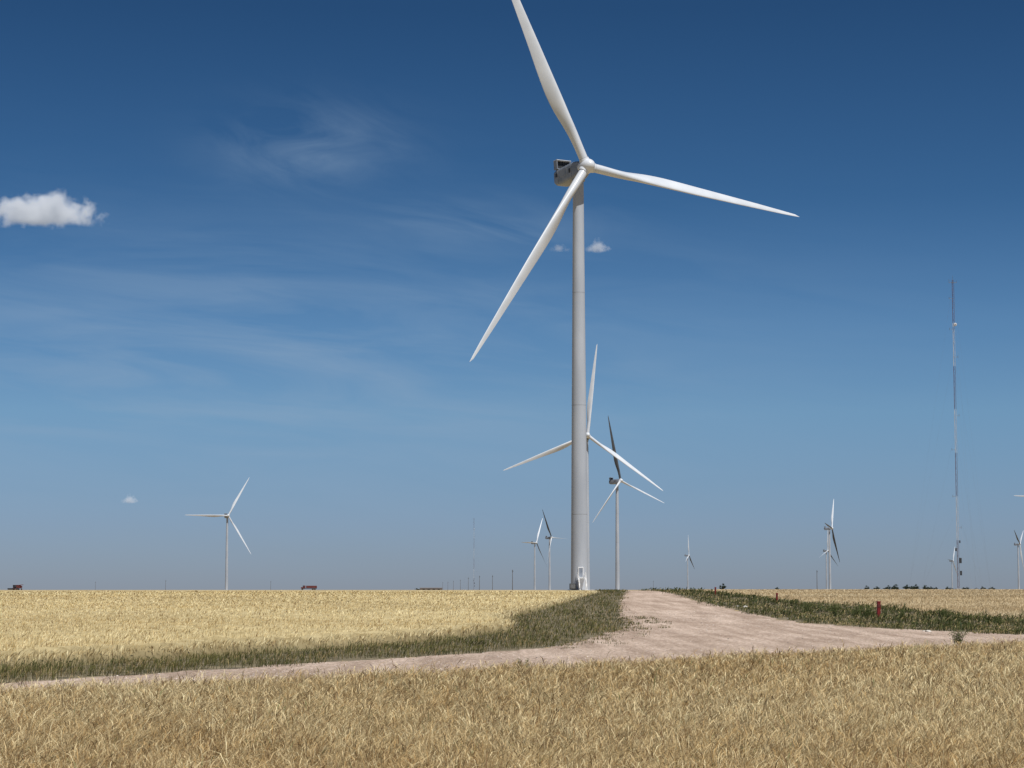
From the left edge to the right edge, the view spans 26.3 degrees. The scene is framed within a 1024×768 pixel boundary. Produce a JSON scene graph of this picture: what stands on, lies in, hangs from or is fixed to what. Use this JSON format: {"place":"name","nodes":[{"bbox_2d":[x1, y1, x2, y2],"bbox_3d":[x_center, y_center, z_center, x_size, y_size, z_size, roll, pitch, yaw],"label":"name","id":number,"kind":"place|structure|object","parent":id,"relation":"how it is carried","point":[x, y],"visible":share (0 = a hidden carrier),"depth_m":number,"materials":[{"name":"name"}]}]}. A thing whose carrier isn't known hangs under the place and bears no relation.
{"place":"outdoors","nodes":[
{"label":"outdoors","id":0,"kind":"place"},
{"bbox_2d":[0,589,672,682],"bbox_3d":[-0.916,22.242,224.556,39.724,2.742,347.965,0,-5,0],"label":"verge grass","id":1,"kind":"structure","parent":0,"point":[584,623],"depth_m":89.20,"materials":[{"name":"green plant"}]},
{"bbox_2d":[420,588,441,589],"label":"farm shed","id":2,"kind":"structure","parent":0,"point":[430,588],"depth_m":2585.19,"materials":[{"name":"metal"}]},
{"bbox_2d":[0,633,1023,767],"bbox_3d":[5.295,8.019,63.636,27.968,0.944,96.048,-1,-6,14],"label":"dry grass","id":3,"kind":"structure","parent":0,"point":[961,707],"depth_m":37.15,"materials":[{"name":"plant"}]},
{"bbox_2d":[0,591,1023,690],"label":"road","id":4,"kind":"structure","parent":0,"point":[641,603],"depth_m":105.42,"materials":[{"name":"beige gravel"}]},
{"bbox_2d":[1,611,1011,691],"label":"gravel stones","id":5,"kind":"object","parent":4,"relation":"on","point":[590,649],"visible":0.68,"depth_m":96.04,"materials":[{"name":"grey gravel"}]},
{"bbox_2d":[949,627,968,643],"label":"shrub","id":6,"kind":"object","parent":4,"relation":"on","point":[957,636],"visible":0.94,"depth_m":100.27,"materials":[{"name":"green plant"}]},
{"bbox_2d":[0,0,1023,589],"label":"sky","id":7,"kind":"structure","parent":0,"point":[276,244],"materials":[{"name":"blue"}]},
{"bbox_2d":[32,590,1023,681],"bbox_3d":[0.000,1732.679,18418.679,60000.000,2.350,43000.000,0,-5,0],"label":"ground","id":8,"kind":"structure","parent":0,"point":[1009,611],"depth_m":235.02,"materials":[{"name":"soil"}]},
{"bbox_2d":[7,585,21,589],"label":"combine harvester","id":9,"kind":"object","parent":8,"relation":"on","point":[16,587],"visible":0.98,"depth_m":1590.53,"materials":[{"name":"red paint"}]},
{"bbox_2d":[190,477,250,589],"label":"wind turbine","id":10,"kind":"object","parent":8,"relation":"on","point":[225,515],"visible":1,"depth_m":2821.92,"materials":[{"name":"paint"}]},
{"bbox_2d":[0,590,599,670],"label":"wheat crop","id":11,"kind":"object","parent":8,"relation":"on","point":[50,625],"visible":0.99,"depth_m":133.42,"materials":[{"name":"plant"}]},
{"bbox_2d":[301,585,316,589],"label":"grain truck","id":12,"kind":"object","parent":8,"relation":"on","point":[311,587],"visible":0.96,"depth_m":1442.88,"materials":[{"name":"red paint"}]},
{"bbox_2d":[522,518,546,589],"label":"wind turbine","id":13,"kind":"object","parent":8,"relation":"on","point":[532,542],"visible":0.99,"depth_m":4434.53,"materials":[{"name":"paint"}]},
{"bbox_2d":[542,509,564,589],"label":"wind turbine","id":14,"kind":"object","parent":8,"relation":"on","point":[549,538],"visible":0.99,"depth_m":3994.31,"materials":[{"name":"paint"}]},
{"bbox_2d":[505,345,662,589],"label":"wind turbine","id":15,"kind":"object","parent":8,"relation":"on","point":[588,435],"visible":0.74,"depth_m":1354.84,"materials":[{"name":"paint"}]},
{"bbox_2d":[592,417,663,589],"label":"wind turbine","id":16,"kind":"object","parent":8,"relation":"on","point":[617,482],"visible":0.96,"depth_m":1916.35,"materials":[{"name":"paint"}]},
{"bbox_2d":[470,0,798,589],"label":"wind turbine","id":17,"kind":"object","parent":8,"relation":"on","point":[572,176],"visible":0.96,"depth_m":492.55,"materials":[{"name":"paint"}]},
{"bbox_2d":[578,567,582,576],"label":"door","id":18,"kind":"structure","parent":17,"relation":"in","point":[580,569],"depth_m":487.20,"materials":[{"name":"white metal"}]},
{"bbox_2d":[685,539,693,587],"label":"wind turbine","id":19,"kind":"object","parent":8,"relation":"on","point":[687,562],"visible":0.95,"depth_m":6049.66,"materials":[{"name":"paint"}]},
{"bbox_2d":[820,534,837,588],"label":"wind turbine","id":20,"kind":"object","parent":8,"relation":"on","point":[825,551],"visible":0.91,"depth_m":5331.46,"materials":[{"name":"paint"}]},
{"bbox_2d":[824,500,839,588],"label":"wind turbine","id":21,"kind":"object","parent":8,"relation":"on","point":[829,528],"visible":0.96,"depth_m":3392.07,"materials":[{"name":"paint"}]},
{"bbox_2d":[665,589,1023,616],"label":"crop stubble","id":22,"kind":"object","parent":8,"relation":"on","point":[799,593],"visible":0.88,"depth_m":255.01,"materials":[{"name":"beige plant"}]},
{"bbox_2d":[909,276,989,589],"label":"radio mast","id":23,"kind":"object","parent":8,"relation":"on","point":[954,325],"visible":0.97,"depth_m":704.60,"materials":[{"name":"metal"}]},
{"bbox_2d":[948,549,956,587],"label":"wind turbine","id":24,"kind":"object","parent":8,"relation":"on","point":[952,569],"visible":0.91,"depth_m":7214.12,"materials":[{"name":"paint"}]},
{"bbox_2d":[1014,531,1023,588],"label":"wind turbine","id":25,"kind":"object","parent":8,"relation":"on","point":[1018,544],"visible":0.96,"depth_m":4568.63,"materials":[{"name":"paint"}]},
{"bbox_2d":[632,586,1023,634],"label":"verge ground","id":26,"kind":"structure","parent":0,"point":[824,623],"depth_m":166.82,"materials":[{"name":"green plant"}]},
{"bbox_2d":[800,601,812,611],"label":"shrub","id":27,"kind":"object","parent":26,"relation":"on","point":[806,606],"visible":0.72,"depth_m":185.03,"materials":[{"name":"green plant"}]},
{"bbox_2d":[825,602,840,615],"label":"shrub","id":28,"kind":"object","parent":26,"relation":"on","point":[833,609],"visible":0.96,"depth_m":171.03,"materials":[{"name":"green plant"}]},
{"bbox_2d":[852,606,860,615],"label":"shrub","id":29,"kind":"object","parent":26,"relation":"on","point":[855,611],"visible":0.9,"depth_m":167.00,"materials":[{"name":"green plant"}]},
{"bbox_2d":[859,604,873,616],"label":"shrub","id":30,"kind":"object","parent":26,"relation":"on","point":[868,615],"visible":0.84,"depth_m":164.05,"materials":[{"name":"green plant"}]},
{"bbox_2d":[876,601,880,618],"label":"marker post","id":31,"kind":"object","parent":26,"relation":"on","point":[879,607],"visible":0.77,"depth_m":160.04,"materials":[{"name":"red paint"}]},
{"bbox_2d":[890,608,907,617],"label":"shrub","id":32,"kind":"object","parent":26,"relation":"on","point":[902,614],"visible":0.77,"depth_m":159.24,"materials":[{"name":"green plant"}]},
{"bbox_2d":[939,608,955,620],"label":"shrub","id":33,"kind":"object","parent":26,"relation":"on","point":[947,616],"visible":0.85,"depth_m":157.09,"materials":[{"name":"green plant"}]},
{"bbox_2d":[991,617,1001,625],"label":"shrub","id":34,"kind":"object","parent":26,"relation":"on","point":[998,623],"visible":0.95,"depth_m":139.13,"materials":[{"name":"green plant"}]}
]}

